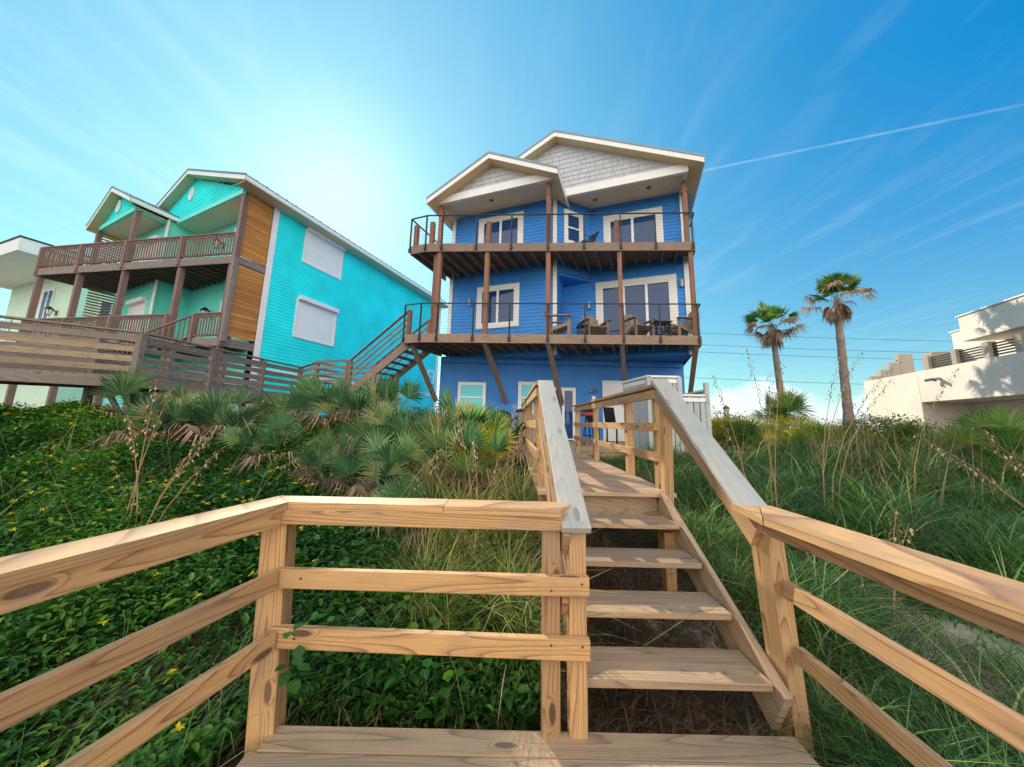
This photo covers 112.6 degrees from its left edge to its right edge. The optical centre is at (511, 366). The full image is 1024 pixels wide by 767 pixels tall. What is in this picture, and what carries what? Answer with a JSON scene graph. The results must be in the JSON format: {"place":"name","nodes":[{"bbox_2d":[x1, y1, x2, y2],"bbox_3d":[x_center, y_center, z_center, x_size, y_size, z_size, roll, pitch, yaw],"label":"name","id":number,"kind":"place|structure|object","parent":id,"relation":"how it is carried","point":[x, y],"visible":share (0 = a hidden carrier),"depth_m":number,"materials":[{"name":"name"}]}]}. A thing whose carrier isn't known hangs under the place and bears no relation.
{"place":"outdoors","nodes":[
{"label":"outdoors","id":0,"kind":"place"},
{"bbox_2d":[0,430,1023,766],"bbox_3d":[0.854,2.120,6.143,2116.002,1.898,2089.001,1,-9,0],"label":"ground","id":1,"kind":"structure","parent":0,"point":[630,538],"depth_m":2.44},
{"bbox_2d":[0,235,115,409],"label":"villa","id":2,"kind":"object","parent":1,"relation":"on","point":[18,256],"visible":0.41,"depth_m":21.32,"materials":[{"name":"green paint"}]},
{"bbox_2d":[36,287,55,317],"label":"window","id":3,"kind":"structure","parent":2,"relation":"in","point":[47,296],"depth_m":22.06,"materials":[{"name":"glass"}]},
{"bbox_2d":[93,299,114,331],"bbox_3d":[-26.476,-3.001,22.435,0.069,2.800,1.300,-2,-10,20],"label":"window","id":4,"kind":"structure","parent":2,"relation":"in","point":[98,299],"depth_m":22.26,"materials":[{"name":"glass"}]},
{"bbox_2d":[83,365,187,417],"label":"saw palmetto","id":5,"kind":"object","parent":1,"relation":"on","point":[129,383],"visible":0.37,"depth_m":7.26,"materials":[{"name":"plant"}]},
{"bbox_2d":[83,393,201,450],"bbox_3d":[-5.758,0.980,5.394,1.316,1.146,1.341,4,-10,-17],"label":"saw palmetto","id":6,"kind":"object","parent":1,"relation":"on","point":[175,411],"visible":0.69,"depth_m":5.40,"materials":[{"name":"plant"}]},
{"bbox_2d":[0,315,315,412],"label":"old walkway","id":7,"kind":"structure","parent":1,"relation":"on","point":[43,365],"depth_m":8.04,"materials":[{"name":"wood"}]},
{"bbox_2d":[122,379,208,524],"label":"sea oats","id":8,"kind":"object","parent":1,"relation":"on","point":[136,455],"visible":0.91,"depth_m":3.35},
{"bbox_2d":[0,429,340,766],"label":"long grass","id":9,"kind":"structure","parent":1,"relation":"on","point":[138,750],"depth_m":2.01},
{"bbox_2d":[0,408,352,613],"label":"dry stalks","id":10,"kind":"object","parent":1,"relation":"on","point":[122,474],"visible":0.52,"depth_m":3.88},
{"bbox_2d":[160,380,207,427],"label":"saw palmetto","id":11,"kind":"object","parent":1,"relation":"on","point":[179,390],"visible":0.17,"depth_m":7.21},
{"bbox_2d":[146,423,224,524],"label":"sea oats","id":12,"kind":"object","parent":1,"relation":"on","point":[196,473],"visible":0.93,"depth_m":3.05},
{"bbox_2d":[159,386,264,453],"bbox_3d":[-5.003,0.976,5.973,1.760,1.401,1.692,-5,-11,32],"label":"saw palmetto","id":13,"kind":"object","parent":1,"relation":"on","point":[221,412],"visible":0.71,"depth_m":5.84,"materials":[{"name":"plant"}]},
{"bbox_2d":[3,168,448,418],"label":"neighbour house","id":14,"kind":"structure","parent":1,"relation":"on","point":[242,263],"depth_m":15.51,"materials":[{"name":"teal"}]},
{"bbox_2d":[125,296,146,334],"bbox_3d":[-17.565,-1.967,15.766,1.780,2.390,0.208,-3,-10,25],"label":"window","id":15,"kind":"structure","parent":14,"relation":"in","point":[137,306],"depth_m":15.86,"materials":[{"name":"white paint"}]},
{"bbox_2d":[137,235,159,261],"bbox_3d":[-17.496,-5.100,16.274,1.980,2.040,0.208,-3,-10,25],"label":"window","id":16,"kind":"structure","parent":14,"relation":"in","point":[154,236],"depth_m":16.28,"materials":[{"name":"white paint"}]},
{"bbox_2d":[215,300,234,339],"bbox_3d":[-12.342,-1.891,14.806,1.500,2.220,0.069,-3,-10,25],"label":"sliding door","id":17,"kind":"structure","parent":14,"relation":"in","point":[228,337],"depth_m":14.99,"materials":[{"name":"white paint"}]},
{"bbox_2d":[292,295,338,346],"bbox_3d":[-9.555,-2.180,16.797,0.208,1.990,2.280,-2,-10,20],"label":"window","id":18,"kind":"structure","parent":14,"relation":"in","point":[314,321],"depth_m":16.72,"materials":[{"name":"white paint"}]},
{"bbox_2d":[302,227,345,279],"bbox_3d":[-9.477,-5.708,17.369,0.208,1.840,2.280,-2,-10,20],"label":"window","id":19,"kind":"structure","parent":14,"relation":"in","point":[320,252],"depth_m":17.30,"materials":[{"name":"white paint"}]},
{"bbox_2d":[428,370,434,383],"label":"window","id":20,"kind":"structure","parent":14,"relation":"in","point":[433,372],"depth_m":26.33,"materials":[{"name":"white paint"}]},
{"bbox_2d":[0,398,471,766],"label":"tall grass","id":21,"kind":"structure","parent":1,"relation":"on","point":[246,673],"depth_m":2.13,"materials":[{"name":"plant"}]},
{"bbox_2d":[227,384,277,414],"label":"saw palmetto","id":22,"kind":"object","parent":1,"relation":"on","point":[246,397],"visible":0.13,"depth_m":8.15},
{"bbox_2d":[19,384,502,476],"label":"bare twigs","id":23,"kind":"object","parent":1,"relation":"on","point":[226,425],"visible":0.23,"depth_m":5.28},
{"bbox_2d":[215,406,317,492],"bbox_3d":[-3.340,1.122,4.846,1.392,1.210,1.289,7,-11,-30],"label":"saw palmetto","id":24,"kind":"object","parent":1,"relation":"on","point":[273,434],"visible":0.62,"depth_m":4.74,"materials":[{"name":"plant"}]},
{"bbox_2d":[0,400,540,766],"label":"ground cover","id":25,"kind":"object","parent":1,"relation":"on","point":[156,748],"visible":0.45,"depth_m":2.41,"materials":[{"name":"green plant"}]},
{"bbox_2d":[2,397,456,766],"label":"yellow flowers","id":26,"kind":"object","parent":25,"relation":"on","point":[179,727],"visible":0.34,"depth_m":3.77,"materials":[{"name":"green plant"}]},
{"bbox_2d":[252,375,333,422],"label":"saw palmetto","id":27,"kind":"object","parent":1,"relation":"on","point":[280,401],"visible":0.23,"depth_m":7.03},
{"bbox_2d":[276,424,365,495],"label":"saw palmetto","id":28,"kind":"object","parent":1,"relation":"on","point":[318,460],"visible":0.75,"depth_m":4.28,"materials":[{"name":"plant"}]},
{"bbox_2d":[278,373,366,432],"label":"saw palmetto","id":29,"kind":"object","parent":1,"relation":"on","point":[325,398],"visible":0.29,"depth_m":6.75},
{"bbox_2d":[295,371,379,436],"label":"saw palmetto","id":30,"kind":"object","parent":1,"relation":"on","point":[348,402],"visible":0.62,"depth_m":6.24,"materials":[{"name":"plant"}]},
{"bbox_2d":[311,309,429,413],"bbox_3d":[-5.277,0.568,12.827,4.172,4.800,1.600,-2,-10,20],"label":"outdoor staircase","id":31,"kind":"structure","parent":1,"relation":"on","point":[381,366],"depth_m":12.34,"materials":[{"name":"wood"}]},
{"bbox_2d":[328,386,421,456],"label":"saw palmetto","id":32,"kind":"object","parent":1,"relation":"on","point":[374,414],"visible":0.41,"depth_m":5.31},
{"bbox_2d":[323,425,436,496],"bbox_3d":[-1.542,1.269,4.008,1.367,1.204,1.355,-1,-10,16],"label":"saw palmetto","id":33,"kind":"object","parent":1,"relation":"on","point":[386,464],"visible":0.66,"depth_m":3.94,"materials":[{"name":"plant"}]},
{"bbox_2d":[342,371,426,435],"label":"saw palmetto","id":34,"kind":"object","parent":1,"relation":"on","point":[383,389],"visible":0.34,"depth_m":6.79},
{"bbox_2d":[357,403,425,482],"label":"saw palmetto","id":35,"kind":"object","parent":1,"relation":"on","point":[390,438],"visible":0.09,"depth_m":4.98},
{"bbox_2d":[350,459,449,565],"bbox_3d":[-1.062,1.399,3.493,1.158,0.961,1.148,-5,-11,32],"label":"saw palmetto","id":36,"kind":"object","parent":1,"relation":"on","point":[394,491],"visible":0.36,"depth_m":3.39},
{"bbox_2d":[287,559,540,730],"bbox_3d":[-0.599,1.794,2.267,1.632,0.694,0.920,1,-9,0],"label":"beach vine","id":37,"kind":"object","parent":1,"relation":"on","point":[448,675],"visible":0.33,"depth_m":2.13,"materials":[{"name":"green plant"}]},
{"bbox_2d":[385,449,443,537],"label":"sea oats","id":38,"kind":"object","parent":1,"relation":"on","point":[427,464],"visible":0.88,"depth_m":3.44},
{"bbox_2d":[407,406,438,425],"bbox_3d":[-2.436,1.667,9.160,1.267,1.226,1.205,-5,-11,33],"label":"shrub","id":39,"kind":"object","parent":1,"relation":"on","point":[419,411],"visible":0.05,"depth_m":9.18,"materials":[{"name":"green plant"}]},
{"bbox_2d":[382,404,495,491],"bbox_3d":[-0.942,1.156,4.538,1.568,1.348,1.475,2,-9,-6],"label":"saw palmetto","id":40,"kind":"object","parent":1,"relation":"on","point":[437,421],"visible":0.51,"depth_m":4.54,"materials":[{"name":"plant"}]},
{"bbox_2d":[295,449,616,766],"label":"blond grass","id":41,"kind":"structure","parent":1,"relation":"on","point":[520,489],"depth_m":2.54,"materials":[{"name":"plant"}]},
{"bbox_2d":[403,385,517,468],"bbox_3d":[-0.784,1.011,5.362,1.730,1.637,1.895,-5,-11,35],"label":"saw palmetto","id":42,"kind":"object","parent":1,"relation":"on","point":[471,411],"visible":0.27,"depth_m":5.08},
{"bbox_2d":[419,417,512,499],"bbox_3d":[-0.641,1.228,4.204,1.411,1.214,1.328,0,-9,10],"label":"saw palmetto","id":43,"kind":"object","parent":1,"relation":"on","point":[471,432],"visible":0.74,"depth_m":4.04,"materials":[{"name":"plant"}]},
{"bbox_2d":[453,410,501,499],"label":"sea oats","id":44,"kind":"object","parent":1,"relation":"on","point":[494,472],"visible":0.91,"depth_m":3.55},
{"bbox_2d":[290,403,670,725],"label":"arching grass","id":45,"kind":"structure","parent":1,"relation":"on","point":[431,540],"depth_m":2.93,"materials":[{"name":"plant"}]},
{"bbox_2d":[452,412,520,469],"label":"saw palmetto","id":46,"kind":"object","parent":1,"relation":"on","point":[487,438],"visible":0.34,"depth_m":4.59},
{"bbox_2d":[484,398,531,474],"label":"saw palmetto","id":47,"kind":"object","parent":1,"relation":"on","point":[517,431],"visible":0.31,"depth_m":6.30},
{"bbox_2d":[0,379,1023,766],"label":"boardwalk","id":48,"kind":"structure","parent":1,"relation":"on","point":[568,509],"depth_m":1.71,"materials":[{"name":"brown wood"}]},
{"bbox_2d":[274,623,305,693],"bbox_3d":[-1.052,1.388,1.633,0.121,0.274,0.075,1,-9,0],"label":"climbing vine","id":49,"kind":"object","parent":48,"relation":"attached to","point":[292,686],"visible":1,"depth_m":1.63,"materials":[{"name":"green plant"}]},
{"bbox_2d":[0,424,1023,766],"bbox_3d":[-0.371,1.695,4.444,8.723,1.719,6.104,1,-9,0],"label":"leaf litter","id":50,"kind":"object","parent":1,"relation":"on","point":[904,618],"visible":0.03,"depth_m":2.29,"materials":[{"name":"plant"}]},
{"bbox_2d":[505,402,527,489],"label":"sea oats","id":51,"kind":"object","parent":1,"relation":"on","point":[515,443],"visible":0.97,"depth_m":4.15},
{"bbox_2d":[401,130,704,440],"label":"beach house","id":52,"kind":"structure","parent":1,"relation":"on","point":[512,260],"depth_m":12.66,"materials":[{"name":"blue"}]},
{"bbox_2d":[457,382,485,412],"bbox_3d":[-1.531,1.162,12.953,1.070,1.150,0.069,1,-9,0],"label":"window","id":53,"kind":"structure","parent":52,"relation":"in","point":[474,391],"depth_m":12.99,"materials":[{"name":"white paint"}]},
{"bbox_2d":[476,283,519,329],"bbox_3d":[-0.558,-2.314,13.133,1.760,1.710,0.069,-2,-10,20],"label":"window","id":54,"kind":"structure","parent":52,"relation":"in","point":[501,293],"depth_m":13.10,"materials":[{"name":"white paint"}]},
{"bbox_2d":[478,211,523,242],"bbox_3d":[-0.461,-4.999,13.556,1.920,2.170,0.069,-2,-10,20],"label":"sliding door","id":55,"kind":"structure","parent":52,"relation":"in","point":[498,222],"depth_m":13.58,"materials":[{"name":"white paint"}]},
{"bbox_2d":[518,382,534,413],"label":"window","id":56,"kind":"structure","parent":52,"relation":"in","point":[524,388],"depth_m":13.01,"materials":[{"name":"white paint"}]},
{"bbox_2d":[542,308,571,334],"bbox_3d":[1.525,-1.485,11.494,0.977,1.043,0.952,-1,-9,12],"label":"adirondack chair","id":57,"kind":"object","parent":52,"relation":"on","point":[566,325],"visible":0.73,"depth_m":11.13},
{"bbox_2d":[555,387,575,440],"bbox_3d":[1.931,1.776,12.866,0.940,1.980,0.069,1,-9,0],"label":"sliding door","id":58,"kind":"structure","parent":52,"relation":"in","point":[567,411],"depth_m":12.90,"materials":[{"name":"white paint"}]},
{"bbox_2d":[564,209,582,242],"bbox_3d":[2.363,-5.298,13.114,0.860,1.400,0.069,5,-10,-24],"label":"window","id":59,"kind":"structure","parent":52,"relation":"in","point":[576,225],"depth_m":13.13,"materials":[{"name":"white paint"}]},
{"bbox_2d":[576,324,591,334],"bbox_3d":[2.446,-1.154,11.644,0.440,0.475,0.420,1,-9,0],"label":"side table","id":60,"kind":"object","parent":52,"relation":"on","point":[580,326],"visible":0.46,"depth_m":11.63,"materials":[{"name":"brown wood"}]},
{"bbox_2d":[574,231,598,242],"bbox_3d":[2.717,-4.506,12.497,0.849,1.018,0.572,7,-11,-30],"label":"patio chair","id":61,"kind":"object","parent":52,"relation":"on","point":[591,239],"visible":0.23,"depth_m":12.56,"materials":[{"name":"black metal"}]},
{"bbox_2d":[577,316,611,334],"bbox_3d":[2.826,-1.402,11.830,0.952,1.043,0.977,3,-9,-8],"label":"adirondack chair","id":62,"kind":"object","parent":52,"relation":"on","point":[592,321],"visible":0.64,"depth_m":11.74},
{"bbox_2d":[603,206,663,241],"bbox_3d":[4.556,-4.920,12.896,2.120,2.020,0.069,-2,-10,20],"label":"sliding door","id":63,"kind":"structure","parent":52,"relation":"in","point":[644,233],"depth_m":12.90,"materials":[{"name":"white paint"}]},
{"bbox_2d":[595,274,678,334],"bbox_3d":[4.492,-2.014,12.425,2.800,2.510,0.069,-2,-10,20],"label":"sliding door","id":64,"kind":"structure","parent":52,"relation":"in","point":[661,288],"depth_m":12.45,"materials":[{"name":"white paint"}]},
{"bbox_2d":[624,314,657,334],"bbox_3d":[4.236,-1.412,11.575,0.952,1.043,0.977,4,-9,-14],"label":"adirondack chair","id":65,"kind":"object","parent":52,"relation":"on","point":[635,329],"visible":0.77,"depth_m":11.45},
{"bbox_2d":[649,321,672,334],"bbox_3d":[4.887,-1.192,11.203,0.560,0.515,0.500,1,-9,0],"label":"side table","id":66,"kind":"object","parent":52,"relation":"on","point":[663,323],"visible":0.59,"depth_m":11.11,"materials":[{"name":"black metal"}]},
{"bbox_2d":[663,312,699,335],"bbox_3d":[5.679,-1.394,11.494,0.977,1.043,0.952,4,-10,-18],"label":"adirondack chair","id":67,"kind":"object","parent":52,"relation":"on","point":[686,327],"visible":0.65,"depth_m":11.38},
{"bbox_2d":[508,440,752,459],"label":"patio deck","id":68,"kind":"structure","parent":1,"relation":"on","point":[589,448],"depth_m":8.63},
{"bbox_2d":[495,410,511,419],"bbox_3d":[-0.309,1.799,10.243,0.682,1.003,0.660,1,-9,0],"label":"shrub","id":69,"kind":"object","parent":68,"relation":"on","point":[507,413],"visible":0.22,"depth_m":10.11,"materials":[{"name":"green plant"}]},
{"bbox_2d":[516,409,523,445],"bbox_3d":[0.232,1.754,9.746,0.275,1.110,0.268,1,-9,0],"label":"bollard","id":70,"kind":"object","parent":68,"relation":"on","point":[520,413],"visible":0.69,"depth_m":9.69,"materials":[{"name":"beige metal"}]},
{"bbox_2d":[580,409,592,445],"bbox_3d":[2.262,1.749,10.058,0.540,1.152,0.540,1,-9,0],"label":"bar stool","id":71,"kind":"object","parent":68,"relation":"on","point":[586,413],"visible":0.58,"depth_m":9.93,"materials":[{"name":"red metal"}]},
{"bbox_2d":[603,407,617,443],"bbox_3d":[3.080,1.790,10.213,0.440,1.152,0.540,6,-10,-28],"label":"patio chair","id":72,"kind":"object","parent":68,"relation":"on","point":[609,415],"visible":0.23,"depth_m":10.40,"materials":[{"name":"black metal"}]},
{"bbox_2d":[622,375,711,450],"bbox_3d":[4.368,1.512,9.616,1.999,2.325,1.576,1,-9,0],"label":"shower enclosure","id":73,"kind":"object","parent":1,"relation":"on","point":[697,404],"visible":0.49,"depth_m":9.02,"materials":[{"name":"white paint"}]},
{"bbox_2d":[599,454,758,610],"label":"edge grass","id":74,"kind":"structure","parent":1,"relation":"on","point":[710,546],"depth_m":3.58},
{"bbox_2d":[527,528,840,766],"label":"leaf litter","id":75,"kind":"object","parent":1,"relation":"on","point":[623,704],"visible":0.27,"depth_m":2.09,"materials":[{"name":"plant"}]},
{"bbox_2d":[712,434,728,449],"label":"saw palmetto","id":76,"kind":"object","parent":1,"relation":"on","point":[720,444],"visible":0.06,"depth_m":9.91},
{"bbox_2d":[712,415,731,442],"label":"saw palmetto","id":77,"kind":"object","parent":1,"relation":"on","point":[719,430],"visible":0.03,"depth_m":11.21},
{"bbox_2d":[722,405,729,420],"bbox_3d":[8.104,2.202,12.842,0.280,1.560,0.268,1,-9,0],"label":"bollard","id":78,"kind":"object","parent":1,"relation":"on","point":[724,409],"visible":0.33,"depth_m":12.88,"materials":[{"name":"white metal"}]},
{"bbox_2d":[706,376,746,478],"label":"sea oats","id":79,"kind":"object","parent":1,"relation":"on","point":[727,428],"visible":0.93,"depth_m":4.60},
{"bbox_2d":[711,410,767,447],"bbox_3d":[6.801,2.053,10.742,2.116,1.346,2.063,1,-9,0],"label":"shrub","id":80,"kind":"object","parent":1,"relation":"on","point":[715,423],"visible":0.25,"depth_m":10.58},
{"bbox_2d":[716,414,771,452],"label":"saw palmetto","id":81,"kind":"object","parent":1,"relation":"on","point":[745,429],"visible":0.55,"depth_m":9.29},
{"bbox_2d":[746,348,785,507],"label":"sea oats","id":82,"kind":"object","parent":1,"relation":"on","point":[769,425],"visible":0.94,"depth_m":4.64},
{"bbox_2d":[740,300,808,432],"bbox_3d":[13.486,0.075,17.391,2.807,7.452,2.828,-3,-10,25],"label":"palm tree","id":83,"kind":"object","parent":1,"relation":"on","point":[772,337],"visible":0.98,"depth_m":17.57,"materials":[{"name":"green plant"}]},
{"bbox_2d":[748,387,817,426],"bbox_3d":[11.926,1.994,15.130,2.606,2.279,2.762,1,-9,0],"label":"fan palm","id":84,"kind":"object","parent":1,"relation":"on","point":[787,405],"visible":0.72,"depth_m":14.76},
{"bbox_2d":[747,418,820,447],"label":"saw palmetto","id":85,"kind":"object","parent":1,"relation":"on","point":[793,436],"visible":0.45,"depth_m":9.59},
{"bbox_2d":[761,414,836,447],"bbox_3d":[8.803,2.143,10.821,2.506,1.240,2.569,1,-9,0],"label":"shrub","id":86,"kind":"object","parent":1,"relation":"on","point":[786,423],"visible":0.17,"depth_m":10.57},
{"bbox_2d":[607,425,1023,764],"bbox_3d":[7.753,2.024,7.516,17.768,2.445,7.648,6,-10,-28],"label":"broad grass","id":87,"kind":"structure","parent":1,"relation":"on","point":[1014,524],"depth_m":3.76,"materials":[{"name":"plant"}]},
{"bbox_2d":[777,421,866,450],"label":"saw palmetto","id":88,"kind":"object","parent":1,"relation":"on","point":[817,429],"visible":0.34,"depth_m":8.85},
{"bbox_2d":[639,500,1023,738],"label":"lit grass","id":89,"kind":"structure","parent":1,"relation":"on","point":[888,608],"depth_m":2.83,"materials":[{"name":"plant"}]},
{"bbox_2d":[648,402,1023,619],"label":"dry stalks","id":90,"kind":"object","parent":1,"relation":"on","point":[884,470],"visible":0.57,"depth_m":5.30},
{"bbox_2d":[798,271,879,425],"bbox_3d":[14.691,-0.489,15.174,2.706,7.909,3.093,5,-10,-24],"label":"palm tree","id":91,"kind":"object","parent":1,"relation":"on","point":[838,313],"visible":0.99,"depth_m":15.21,"materials":[{"name":"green plant"}]},
{"bbox_2d":[796,420,884,446],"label":"saw palmetto","id":92,"kind":"object","parent":1,"relation":"on","point":[840,428],"visible":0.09,"depth_m":9.67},
{"bbox_2d":[822,348,900,514],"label":"sea oats","id":93,"kind":"object","parent":1,"relation":"on","point":[852,368],"visible":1,"depth_m":4.91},
{"bbox_2d":[846,427,917,457],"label":"saw palmetto","id":94,"kind":"object","parent":1,"relation":"on","point":[890,439],"visible":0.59,"depth_m":7.48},
{"bbox_2d":[826,412,938,444],"bbox_3d":[10.242,1.866,9.539,2.176,1.182,2.188,-3,-10,27],"label":"shrub","id":95,"kind":"object","parent":1,"relation":"on","point":[878,421],"visible":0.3,"depth_m":9.15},
{"bbox_2d":[757,402,1023,504],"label":"bare twigs","id":96,"kind":"object","parent":1,"relation":"on","point":[882,458],"visible":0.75,"depth_m":5.91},
{"bbox_2d":[842,367,958,497],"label":"sea oats","id":97,"kind":"object","parent":1,"relation":"on","point":[871,423],"visible":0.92,"depth_m":5.24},
{"bbox_2d":[888,508,915,632],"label":"sea oats","id":98,"kind":"object","parent":1,"relation":"on","point":[900,535],"visible":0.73,"depth_m":2.93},
{"bbox_2d":[881,417,945,447],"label":"saw palmetto","id":99,"kind":"object","parent":1,"relation":"on","point":[913,427],"visible":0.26,"depth_m":8.77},
{"bbox_2d":[910,421,1023,462],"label":"saw palmetto","id":100,"kind":"object","parent":1,"relation":"on","point":[975,438],"visible":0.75,"depth_m":6.59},
{"bbox_2d":[914,425,1023,506],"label":"sea oats","id":101,"kind":"object","parent":1,"relation":"on","point":[993,482],"visible":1,"depth_m":3.45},
{"bbox_2d":[942,404,1023,455],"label":"saw palmetto","id":102,"kind":"object","parent":1,"relation":"on","point":[1001,419],"visible":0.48,"depth_m":6.99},
{"bbox_2d":[954,406,1023,437],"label":"saw palmetto","id":103,"kind":"object","parent":1,"relation":"on","point":[982,414],"visible":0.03,"depth_m":8.38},
{"bbox_2d":[0,0,1023,429],"label":"sky","id":104,"kind":"structure","parent":0,"point":[882,141],"materials":[{"name":"blue"}]},
{"bbox_2d":[587,416,606,443],"bbox_3d":[2.756,1.928,11.106,0.540,1.152,0.440,8,-11,-36],"label":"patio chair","id":105,"kind":"object","parent":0,"point":[588,419],"visible":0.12,"depth_m":11.11,"materials":[{"name":"black metal"}]},
{"bbox_2d":[522,443,928,463],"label":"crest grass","id":106,"kind":"structure","parent":0,"point":[771,454],"depth_m":7.95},
{"bbox_2d":[582,430,1023,766],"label":"dune grass","id":107,"kind":"structure","parent":0,"point":[987,742],"depth_m":3.31,"materials":[{"name":"plant"}]},
{"bbox_2d":[864,294,1023,444],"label":"stucco building","id":108,"kind":"structure","parent":0,"point":[985,355],"depth_m":13.54,"materials":[{"name":"paint"}]},
{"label":"utility pole","id":109,"kind":"object","parent":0,"visible":0},
{"bbox_2d":[688,377,839,383],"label":"power line","id":110,"kind":"object","parent":109,"relation":"attached to","point":[761,380],"visible":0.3,"depth_m":40.34,"materials":[{"name":"black metal"}]},
{"bbox_2d":[709,352,921,359],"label":"power line","id":111,"kind":"object","parent":109,"relation":"attached to","point":[808,356],"visible":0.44,"depth_m":40.84,"materials":[{"name":"black metal"}]},
{"bbox_2d":[710,333,926,340],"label":"power line","id":112,"kind":"object","parent":109,"relation":"attached to","point":[845,338],"visible":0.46,"depth_m":41.20,"materials":[{"name":"black metal"}]},
{"bbox_2d":[716,345,929,352],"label":"power line","id":113,"kind":"object","parent":109,"relation":"attached to","point":[824,349],"visible":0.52,"depth_m":40.97,"materials":[{"name":"black metal"}]}
]}

